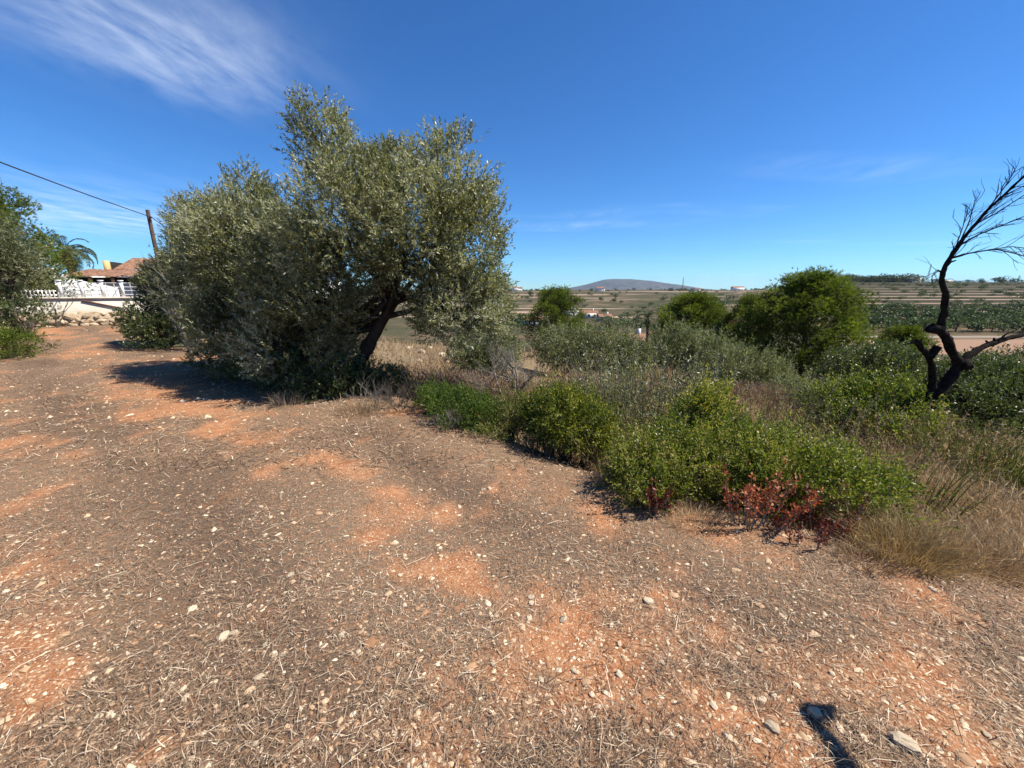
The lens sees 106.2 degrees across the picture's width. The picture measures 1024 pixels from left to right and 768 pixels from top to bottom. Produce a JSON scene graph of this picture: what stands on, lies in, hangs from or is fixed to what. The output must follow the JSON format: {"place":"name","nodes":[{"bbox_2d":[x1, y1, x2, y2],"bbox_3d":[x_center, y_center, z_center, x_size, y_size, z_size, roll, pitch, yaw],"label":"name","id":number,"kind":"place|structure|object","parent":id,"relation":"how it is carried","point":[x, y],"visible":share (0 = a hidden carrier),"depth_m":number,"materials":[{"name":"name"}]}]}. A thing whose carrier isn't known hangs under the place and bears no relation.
{"place":"outdoors","nodes":[
{"label":"outdoors","id":0,"kind":"place"},
{"bbox_2d":[0,273,1023,767],"bbox_3d":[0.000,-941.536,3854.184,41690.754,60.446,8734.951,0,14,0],"label":"ground","id":1,"kind":"structure","parent":0,"point":[120,387],"depth_m":2.20,"materials":[{"name":"soil"}]},
{"bbox_2d":[20,319,34,340],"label":"bare sapling","id":2,"kind":"object","parent":1,"relation":"on","point":[31,325],"visible":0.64,"depth_m":12.03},
{"bbox_2d":[0,210,60,335],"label":"olive tree","id":3,"kind":"object","parent":1,"relation":"on","point":[10,262],"visible":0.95,"depth_m":13.06,"materials":[{"name":"green plant"}]},
{"bbox_2d":[0,277,62,337],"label":"leafy shrub","id":4,"kind":"object","parent":1,"relation":"on","point":[9,305],"visible":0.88,"depth_m":12.89,"materials":[{"name":"green plant"}]},
{"bbox_2d":[0,322,62,359],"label":"leafy shrub","id":5,"kind":"object","parent":1,"relation":"on","point":[13,347],"visible":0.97,"depth_m":9.11,"materials":[{"name":"green plant"}]},
{"bbox_2d":[0,174,96,297],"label":"pine tree","id":6,"kind":"object","parent":1,"relation":"on","point":[4,207],"visible":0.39,"depth_m":17.91,"materials":[{"name":"green plant"}]},
{"bbox_2d":[48,288,75,327],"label":"bare sapling","id":7,"kind":"object","parent":1,"relation":"on","point":[57,326],"visible":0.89,"depth_m":16.36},
{"bbox_2d":[39,235,97,272],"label":"palm tree","id":8,"kind":"object","parent":1,"relation":"on","point":[83,254],"visible":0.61,"depth_m":23.79,"materials":[{"name":"plant"}]},
{"bbox_2d":[0,311,157,326],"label":"dry stone wall","id":9,"kind":"structure","parent":1,"relation":"on","point":[81,318],"depth_m":17.04,"materials":[{"name":"stone"}]},
{"bbox_2d":[12,297,155,313],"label":"garden wall","id":10,"kind":"structure","parent":1,"relation":"on","point":[93,304],"depth_m":17.30,"materials":[{"name":"paint"}]},
{"bbox_2d":[23,290,57,296],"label":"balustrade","id":11,"kind":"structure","parent":10,"relation":"on","point":[49,294],"depth_m":16.76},
{"bbox_2d":[54,280,141,296],"bbox_3d":[-16.860,-4.577,18.430,6.970,0.737,0.160,-7,16,-26],"label":"white fence","id":12,"kind":"object","parent":10,"relation":"on","point":[81,288],"visible":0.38,"depth_m":17.36,"materials":[{"name":"paint"}]},
{"bbox_2d":[19,267,231,296],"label":"house","id":13,"kind":"structure","parent":1,"relation":"on","point":[95,275],"depth_m":21.25,"materials":[{"name":"paint"}]},
{"bbox_2d":[109,290,190,351],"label":"leafy shrub","id":14,"kind":"object","parent":1,"relation":"on","point":[150,329],"visible":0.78,"depth_m":10.38,"materials":[{"name":"green plant"}]},
{"bbox_2d":[145,210,159,259],"bbox_3d":[-19.247,-6.015,21.127,0.382,6.586,0.222,9,17,33],"label":"utility pole","id":15,"kind":"object","parent":1,"relation":"on","point":[151,229],"visible":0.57,"depth_m":20.58,"materials":[{"name":"brown wood"}]},
{"bbox_2d":[0,162,165,227],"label":"overhead cable","id":16,"kind":"object","parent":15,"relation":"attached to","point":[73,189],"visible":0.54,"depth_m":14.12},
{"bbox_2d":[126,253,195,337],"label":"leafy shrub","id":17,"kind":"object","parent":1,"relation":"on","point":[137,278],"visible":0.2,"depth_m":10.66,"materials":[{"name":"green plant"}]},
{"bbox_2d":[140,252,218,351],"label":"bare shrub","id":18,"kind":"object","parent":1,"relation":"on","point":[175,317],"visible":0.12,"depth_m":9.69,"materials":[{"name":"plant"}]},
{"bbox_2d":[140,189,236,343],"bbox_3d":[-9.015,-3.276,11.047,2.393,4.322,2.361,0,14,0],"label":"olive tree","id":19,"kind":"object","parent":1,"relation":"on","point":[182,197],"visible":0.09,"depth_m":10.34,"materials":[{"name":"green plant"}]},
{"bbox_2d":[102,258,340,306],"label":"tiled house","id":20,"kind":"structure","parent":1,"relation":"on","point":[126,265],"depth_m":25.96,"materials":[{"name":"ceramic"}]},
{"bbox_2d":[217,630,229,641],"bbox_3d":[-1.382,1.208,1.841,0.044,0.026,0.059,-2,13,-15],"label":"stone","id":21,"kind":"object","parent":1,"relation":"on","point":[224,634],"visible":0.89,"depth_m":1.83,"materials":[{"name":"stone"}]},
{"bbox_2d":[139,151,323,374],"bbox_3d":[-4.945,-1.972,6.976,3.294,4.160,2.696,0,14,0],"label":"olive tree","id":22,"kind":"object","parent":1,"relation":"on","point":[204,232],"visible":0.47,"depth_m":6.46,"materials":[{"name":"green plant"}]},
{"bbox_2d":[180,340,284,382],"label":"understorey bush","id":23,"kind":"object","parent":1,"relation":"on","point":[220,369],"visible":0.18,"depth_m":7.22,"materials":[{"name":"green plant"}]},
{"bbox_2d":[252,673,264,681],"bbox_3d":[-1.071,1.242,1.625,0.047,0.023,0.035,4,0,-35],"label":"stone","id":24,"kind":"object","parent":1,"relation":"on","point":[258,676],"visible":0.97,"depth_m":1.62,"materials":[{"name":"stone"}]},
{"bbox_2d":[259,388,307,407],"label":"grass tuft","id":25,"kind":"object","parent":1,"relation":"on","point":[296,399],"visible":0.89,"depth_m":5.47,"materials":[{"name":"plant"}]},
{"bbox_2d":[225,339,364,403],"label":"understorey bush","id":26,"kind":"object","parent":1,"relation":"on","point":[291,387],"visible":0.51,"depth_m":5.96,"materials":[{"name":"green plant"}]},
{"bbox_2d":[287,339,416,399],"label":"understorey bush","id":27,"kind":"object","parent":1,"relation":"on","point":[367,372],"visible":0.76,"depth_m":6.09,"materials":[{"name":"green plant"}]},
{"bbox_2d":[329,395,385,417],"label":"grass tuft","id":28,"kind":"object","parent":1,"relation":"on","point":[360,407],"visible":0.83,"depth_m":5.11,"materials":[{"name":"plant"}]},
{"bbox_2d":[213,80,522,399],"bbox_3d":[-2.438,-1.968,5.945,5.179,4.583,2.816,2,14,7],"label":"olive tree","id":29,"kind":"object","parent":1,"relation":"on","point":[373,194],"visible":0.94,"depth_m":5.49,"materials":[{"name":"green plant"}]},
{"bbox_2d":[346,371,403,410],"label":"dry weed","id":30,"kind":"object","parent":1,"relation":"on","point":[376,392],"visible":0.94,"depth_m":5.22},
{"bbox_2d":[377,379,420,410],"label":"dry weed","id":31,"kind":"object","parent":1,"relation":"on","point":[392,401],"visible":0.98,"depth_m":5.18,"materials":[{"name":"plant"}]},
{"bbox_2d":[368,365,471,400],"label":"weed clump","id":32,"kind":"object","parent":1,"relation":"on","point":[390,380],"visible":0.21,"depth_m":6.33,"materials":[{"name":"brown plant"}]},
{"bbox_2d":[420,403,468,429],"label":"dry weed","id":33,"kind":"object","parent":1,"relation":"on","point":[449,423],"visible":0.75,"depth_m":4.54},
{"bbox_2d":[402,371,512,436],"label":"juniper bush","id":34,"kind":"object","parent":1,"relation":"on","point":[439,399],"visible":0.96,"depth_m":4.72,"materials":[{"name":"green plant"}]},
{"bbox_2d":[432,367,522,403],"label":"weed clump","id":35,"kind":"object","parent":1,"relation":"on","point":[469,384],"visible":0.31,"depth_m":6.79,"materials":[{"name":"brown plant"}]},
{"bbox_2d":[442,318,528,385],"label":"olive bush","id":36,"kind":"object","parent":1,"relation":"on","point":[479,355],"visible":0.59,"depth_m":8.65,"materials":[{"name":"green plant"}]},
{"bbox_2d":[464,367,536,443],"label":"leafy shrub","id":37,"kind":"object","parent":1,"relation":"on","point":[500,429],"visible":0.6,"depth_m":4.48,"materials":[{"name":"plant"}]},
{"bbox_2d":[461,331,543,403],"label":"bare shrub","id":38,"kind":"object","parent":1,"relation":"on","point":[508,359],"visible":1,"depth_m":6.50,"materials":[{"name":"plant"}]},
{"bbox_2d":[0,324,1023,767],"bbox_3d":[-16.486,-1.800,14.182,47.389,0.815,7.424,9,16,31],"label":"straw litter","id":39,"kind":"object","parent":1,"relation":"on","point":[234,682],"visible":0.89,"depth_m":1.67,"materials":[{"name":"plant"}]},
{"bbox_2d":[512,424,569,460],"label":"dry shrub","id":40,"kind":"object","parent":1,"relation":"on","point":[547,454],"visible":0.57,"depth_m":4.01,"materials":[{"name":"plant"}]},
{"bbox_2d":[519,284,592,350],"bbox_3d":[3.148,-4.664,27.763,5.282,5.089,5.511,10,17,36],"label":"pine tree","id":41,"kind":"object","parent":1,"relation":"on","point":[560,298],"visible":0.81,"depth_m":26.87,"materials":[{"name":"green plant"}]},
{"bbox_2d":[507,360,608,404],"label":"weed clump","id":42,"kind":"object","parent":1,"relation":"on","point":[535,381],"visible":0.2,"depth_m":6.97,"materials":[{"name":"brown plant"}]},
{"bbox_2d":[509,362,631,466],"bbox_3d":[0.594,0.355,4.256,1.167,1.140,1.445,-5,15,-18],"label":"mastic bush","id":43,"kind":"object","parent":1,"relation":"on","point":[548,401],"visible":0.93,"depth_m":3.97,"materials":[{"name":"green plant"}]},
{"bbox_2d":[140,328,1023,584],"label":"dry grass","id":44,"kind":"structure","parent":1,"relation":"on","point":[1009,517],"depth_m":3.76,"materials":[{"name":"plant"}]},
{"bbox_2d":[581,308,597,317],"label":"house","id":45,"kind":"structure","parent":1,"relation":"on","point":[590,313],"depth_m":180.11,"materials":[{"name":"paint"}]},
{"bbox_2d":[525,313,660,378],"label":"olive bush","id":46,"kind":"object","parent":1,"relation":"on","point":[557,340],"visible":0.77,"depth_m":12.53,"materials":[{"name":"green plant"}]},
{"bbox_2d":[377,359,817,431],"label":"seed grass","id":47,"kind":"structure","parent":1,"relation":"on","point":[422,380],"depth_m":7.92,"materials":[{"name":"plant"}]},
{"bbox_2d":[544,406,669,477],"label":"weed clump","id":48,"kind":"object","parent":1,"relation":"on","point":[580,452],"visible":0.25,"depth_m":3.88,"materials":[{"name":"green plant"}]},
{"bbox_2d":[595,314,619,329],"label":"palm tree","id":49,"kind":"object","parent":1,"relation":"on","point":[609,319],"visible":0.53,"depth_m":59.19,"materials":[{"name":"plant"}]},
{"bbox_2d":[585,462,631,488],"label":"grass tuft","id":50,"kind":"object","parent":1,"relation":"on","point":[597,477],"visible":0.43,"depth_m":3.40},
{"bbox_2d":[572,372,654,453],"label":"olive suckers","id":51,"kind":"object","parent":1,"relation":"on","point":[642,411],"visible":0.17,"depth_m":5.03,"materials":[{"name":"green plant"}]},
{"bbox_2d":[624,329,645,343],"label":"house","id":52,"kind":"structure","parent":1,"relation":"on","point":[641,335],"depth_m":64.89,"materials":[{"name":"ceramic"}]},
{"bbox_2d":[635,307,659,342],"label":"palm tree","id":53,"kind":"object","parent":1,"relation":"on","point":[647,322],"visible":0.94,"depth_m":57.19,"materials":[{"name":"plant"}]},
{"bbox_2d":[553,335,750,438],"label":"olive suckers","id":54,"kind":"object","parent":1,"relation":"on","point":[632,386],"visible":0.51,"depth_m":5.46,"materials":[{"name":"green plant"}]},
{"bbox_2d":[633,478,682,518],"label":"red sprig","id":55,"kind":"object","parent":1,"relation":"on","point":[655,500],"visible":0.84,"depth_m":2.77,"materials":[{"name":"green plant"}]},
{"bbox_2d":[601,389,764,457],"bbox_3d":[2.021,0.586,4.666,1.791,1.034,1.358,7,16,26],"label":"weed clump","id":56,"kind":"object","parent":1,"relation":"on","point":[667,409],"visible":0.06,"depth_m":4.72,"materials":[{"name":"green plant"}]},
{"bbox_2d":[641,289,738,363],"bbox_3d":[10.847,-3.169,22.831,5.872,4.874,6.131,0,14,-2],"label":"pine tree","id":57,"kind":"object","parent":1,"relation":"on","point":[695,307],"visible":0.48,"depth_m":21.83,"materials":[{"name":"green plant"}]},
{"bbox_2d":[651,496,733,538],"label":"grass tuft","id":58,"kind":"object","parent":1,"relation":"on","point":[705,510],"visible":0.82,"depth_m":2.74,"materials":[{"name":"plant"}]},
{"bbox_2d":[647,315,741,383],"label":"olive bush","id":59,"kind":"object","parent":1,"relation":"on","point":[686,336],"visible":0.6,"depth_m":13.45,"materials":[{"name":"green plant"}]},
{"bbox_2d":[661,362,746,490],"bbox_3d":[1.824,0.473,3.744,0.732,1.387,0.629,11,18,37],"label":"leafy shrub","id":60,"kind":"object","parent":1,"relation":"on","point":[708,398],"visible":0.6,"depth_m":3.60,"materials":[{"name":"green plant"}]},
{"bbox_2d":[715,290,781,365],"bbox_3d":[12.802,-2.732,20.930,3.205,4.716,3.444,-7,16,-27],"label":"pine tree","id":61,"kind":"object","parent":1,"relation":"on","point":[748,299],"visible":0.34,"depth_m":20.48,"materials":[{"name":"green plant"}]},
{"bbox_2d":[705,333,801,393],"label":"olive bush","id":62,"kind":"object","parent":1,"relation":"on","point":[763,367],"visible":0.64,"depth_m":10.88,"materials":[{"name":"green plant"}]},
{"bbox_2d":[715,456,823,532],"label":"red sprig","id":63,"kind":"object","parent":1,"relation":"on","point":[750,491],"visible":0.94,"depth_m":2.63,"materials":[{"name":"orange plant"}]},
{"bbox_2d":[692,370,849,427],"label":"weed clump","id":64,"kind":"object","parent":1,"relation":"on","point":[793,392],"visible":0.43,"depth_m":5.71,"materials":[{"name":"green plant"}]},
{"bbox_2d":[764,720,779,735],"bbox_3d":[0.979,1.290,1.445,0.040,0.031,0.054,-14,12,-34],"label":"stone","id":65,"kind":"object","parent":1,"relation":"on","point":[775,726],"visible":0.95,"depth_m":1.44,"materials":[{"name":"stone"}]},
{"bbox_2d":[593,387,965,541],"bbox_3d":[1.938,0.626,3.247,2.584,1.110,1.722,0,14,0],"label":"mastic bush","id":66,"kind":"object","parent":1,"relation":"on","point":[820,468],"visible":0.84,"depth_m":2.98,"materials":[{"name":"green plant"}]},
{"bbox_2d":[719,265,885,379],"bbox_3d":[13.491,-2.662,18.051,6.608,5.624,6.986,3,14,14],"label":"pine tree","id":67,"kind":"object","parent":1,"relation":"on","point":[802,304],"visible":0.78,"depth_m":16.73,"materials":[{"name":"green plant"}]},
{"bbox_2d":[759,366,856,417],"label":"leafy shrub","id":68,"kind":"object","parent":1,"relation":"on","point":[777,381],"visible":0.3,"depth_m":8.31,"materials":[{"name":"green plant"}]},
{"bbox_2d":[714,387,904,463],"bbox_3d":[3.661,0.539,4.878,2.111,1.021,1.412,5,15,20],"label":"weed clump","id":69,"kind":"object","parent":1,"relation":"on","point":[852,429],"visible":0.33,"depth_m":4.82,"materials":[{"name":"brown plant"}]},
{"bbox_2d":[770,505,857,549],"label":"red sprig","id":70,"kind":"object","parent":1,"relation":"on","point":[777,524],"visible":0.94,"depth_m":2.51,"materials":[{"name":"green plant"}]},
{"bbox_2d":[807,706,822,718],"bbox_3d":[1.179,1.281,1.496,0.050,0.037,0.035,4,11,8],"label":"stone","id":71,"kind":"object","parent":1,"relation":"on","point":[816,710],"visible":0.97,"depth_m":1.49,"materials":[{"name":"stone"}]},
{"bbox_2d":[790,473,876,530],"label":"red sprig","id":72,"kind":"object","parent":1,"relation":"on","point":[832,507],"visible":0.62,"depth_m":2.68,"materials":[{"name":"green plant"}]},
{"bbox_2d":[766,402,952,483],"bbox_3d":[3.590,0.753,4.196,1.808,0.825,1.328,0,14,0],"label":"weed clump","id":73,"kind":"object","parent":1,"relation":"on","point":[856,435],"visible":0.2,"depth_m":4.20,"materials":[{"name":"green plant"}]},
{"bbox_2d":[802,334,935,387],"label":"leafy shrub","id":74,"kind":"object","parent":1,"relation":"on","point":[873,354],"visible":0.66,"depth_m":10.26,"materials":[{"name":"green plant"}]},
{"bbox_2d":[822,532,915,577],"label":"grass tuft","id":75,"kind":"object","parent":1,"relation":"on","point":[854,547],"visible":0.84,"depth_m":2.30,"materials":[{"name":"plant"}]},
{"bbox_2d":[789,356,964,452],"bbox_3d":[5.306,0.319,5.542,1.806,1.345,2.447,6,15,22],"label":"leafy shrub","id":76,"kind":"object","parent":1,"relation":"on","point":[863,388],"visible":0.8,"depth_m":5.43,"materials":[{"name":"green plant"}]},
{"bbox_2d":[866,313,891,327],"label":"orchard tree","id":77,"kind":"object","parent":1,"relation":"on","point":[878,320],"visible":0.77,"depth_m":108.63,"materials":[{"name":"plant"}]},
{"bbox_2d":[882,320,907,330],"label":"orchard tree","id":78,"kind":"object","parent":1,"relation":"on","point":[896,321],"visible":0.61,"depth_m":101.09,"materials":[{"name":"plant"}]},
{"bbox_2d":[858,322,941,392],"bbox_3d":[13.695,-0.740,13.749,2.589,2.961,2.684,-3,14,-10],"label":"pine sapling","id":79,"kind":"object","parent":1,"relation":"on","point":[902,332],"visible":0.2,"depth_m":13.23,"materials":[{"name":"green plant"}]},
{"bbox_2d":[886,316,920,325],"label":"orchard tree","id":80,"kind":"object","parent":1,"relation":"on","point":[914,319],"visible":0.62,"depth_m":101.41,"materials":[{"name":"plant"}]},
{"bbox_2d":[888,731,923,755],"bbox_3d":[1.421,1.299,1.391,0.091,0.046,0.055,12,20,32],"label":"stone","id":81,"kind":"object","parent":1,"relation":"on","point":[908,744],"visible":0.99,"depth_m":1.38,"materials":[{"name":"stone"}]},
{"bbox_2d":[898,311,916,319],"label":"orchard tree","id":82,"kind":"object","parent":1,"relation":"on","point":[910,314],"visible":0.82,"depth_m":119.55,"materials":[{"name":"plant"}]},
{"bbox_2d":[830,442,992,523],"bbox_3d":[3.441,0.965,3.386,1.406,0.717,0.999,0,14,0],"label":"grass tuft","id":83,"kind":"object","parent":1,"relation":"on","point":[953,495],"visible":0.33,"depth_m":3.33,"materials":[{"name":"plant"}]},
{"bbox_2d":[851,474,971,524],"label":"grass tuft","id":84,"kind":"object","parent":1,"relation":"on","point":[928,496],"visible":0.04,"depth_m":3.47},
{"bbox_2d":[873,438,967,480],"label":"dry weed","id":85,"kind":"object","parent":1,"relation":"on","point":[924,456],"visible":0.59,"depth_m":4.14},
{"bbox_2d":[823,495,1023,587],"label":"grass tuft","id":86,"kind":"object","parent":1,"relation":"on","point":[895,540],"visible":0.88,"depth_m":2.35,"materials":[{"name":"plant"}]},
{"bbox_2d":[923,310,938,318],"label":"orchard tree","id":87,"kind":"object","parent":1,"relation":"on","point":[929,314],"visible":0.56,"depth_m":120.31,"materials":[{"name":"plant"}]},
{"bbox_2d":[848,395,1023,477],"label":"weed clump","id":88,"kind":"object","parent":1,"relation":"on","point":[944,432],"visible":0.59,"depth_m":4.61,"materials":[{"name":"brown plant"}]},
{"bbox_2d":[919,316,954,327],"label":"orchard tree","id":89,"kind":"object","parent":1,"relation":"on","point":[933,320],"visible":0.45,"depth_m":103.77,"materials":[{"name":"plant"}]},
{"bbox_2d":[869,501,1023,593],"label":"grass tuft","id":90,"kind":"object","parent":1,"relation":"on","point":[1006,567],"visible":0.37,"depth_m":2.37,"materials":[{"name":"plant"}]},
{"bbox_2d":[882,455,1022,526],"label":"grass tuft","id":91,"kind":"object","parent":1,"relation":"on","point":[960,503],"visible":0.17,"depth_m":3.50,"materials":[{"name":"plant"}]},
{"bbox_2d":[889,407,1023,500],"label":"grass tuft","id":92,"kind":"object","parent":1,"relation":"on","point":[1014,463],"visible":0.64,"depth_m":4.38,"materials":[{"name":"plant"}]},
{"bbox_2d":[903,157,1023,419],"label":"dead tree","id":93,"kind":"object","parent":1,"relation":"on","point":[949,378],"visible":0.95,"depth_m":4.84,"materials":[{"name":"wood"}]},
{"bbox_2d":[947,314,987,331],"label":"orchard tree","id":94,"kind":"object","parent":1,"relation":"on","point":[983,324],"visible":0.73,"depth_m":102.14,"materials":[{"name":"plant"}]},
{"bbox_2d":[911,333,1023,444],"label":"leafy shrub","id":95,"kind":"object","parent":1,"relation":"on","point":[990,388],"visible":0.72,"depth_m":6.01,"materials":[{"name":"green plant"}]},
{"bbox_2d":[921,409,1023,498],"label":"weed clump","id":96,"kind":"object","parent":1,"relation":"on","point":[980,464],"visible":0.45,"depth_m":4.43,"materials":[{"name":"green plant"}]},
{"bbox_2d":[934,502,1023,561],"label":"grass tuft","id":97,"kind":"object","parent":1,"relation":"on","point":[1015,534],"visible":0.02,"depth_m":3.10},
{"bbox_2d":[967,310,998,319],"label":"orchard tree","id":98,"kind":"object","parent":1,"relation":"on","point":[979,312],"visible":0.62,"depth_m":121.18,"materials":[{"name":"plant"}]},
{"bbox_2d":[967,314,1000,323],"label":"orchard tree","id":99,"kind":"object","parent":1,"relation":"on","point":[976,317],"visible":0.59,"depth_m":111.23,"materials":[{"name":"plant"}]},
{"bbox_2d":[978,303,1008,308],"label":"orchard tree","id":100,"kind":"object","parent":1,"relation":"on","point":[1000,306],"visible":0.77,"depth_m":143.75,"materials":[{"name":"plant"}]},
{"bbox_2d":[984,308,1004,316],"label":"orchard tree","id":101,"kind":"object","parent":1,"relation":"on","point":[992,310],"visible":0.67,"depth_m":129.74,"materials":[{"name":"plant"}]},
{"bbox_2d":[998,313,1021,324],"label":"orchard tree","id":102,"kind":"object","parent":1,"relation":"on","point":[1009,316],"visible":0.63,"depth_m":111.66,"materials":[{"name":"plant"}]},
{"bbox_2d":[1002,315,1023,332],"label":"orchard tree","id":103,"kind":"object","parent":1,"relation":"on","point":[1017,323],"visible":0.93,"depth_m":102.63,"materials":[{"name":"plant"}]},
{"bbox_2d":[1008,302,1023,308],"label":"orchard tree","id":104,"kind":"object","parent":1,"relation":"on","point":[1020,305],"visible":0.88,"depth_m":145.56,"materials":[{"name":"plant"}]},
{"bbox_2d":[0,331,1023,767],"bbox_3d":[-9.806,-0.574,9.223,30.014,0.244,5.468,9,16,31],"label":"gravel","id":105,"kind":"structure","parent":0,"point":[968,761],"depth_m":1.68,"materials":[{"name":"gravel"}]},
{"bbox_2d":[0,0,1023,289],"label":"sky","id":106,"kind":"structure","parent":0,"point":[711,144],"materials":[{"name":"blue"}]},
{"bbox_2d":[567,279,712,289],"bbox_3d":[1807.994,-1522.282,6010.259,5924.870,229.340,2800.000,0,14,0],"label":"mountain","id":107,"kind":"structure","parent":0,"point":[618,284],"depth_m":5223.19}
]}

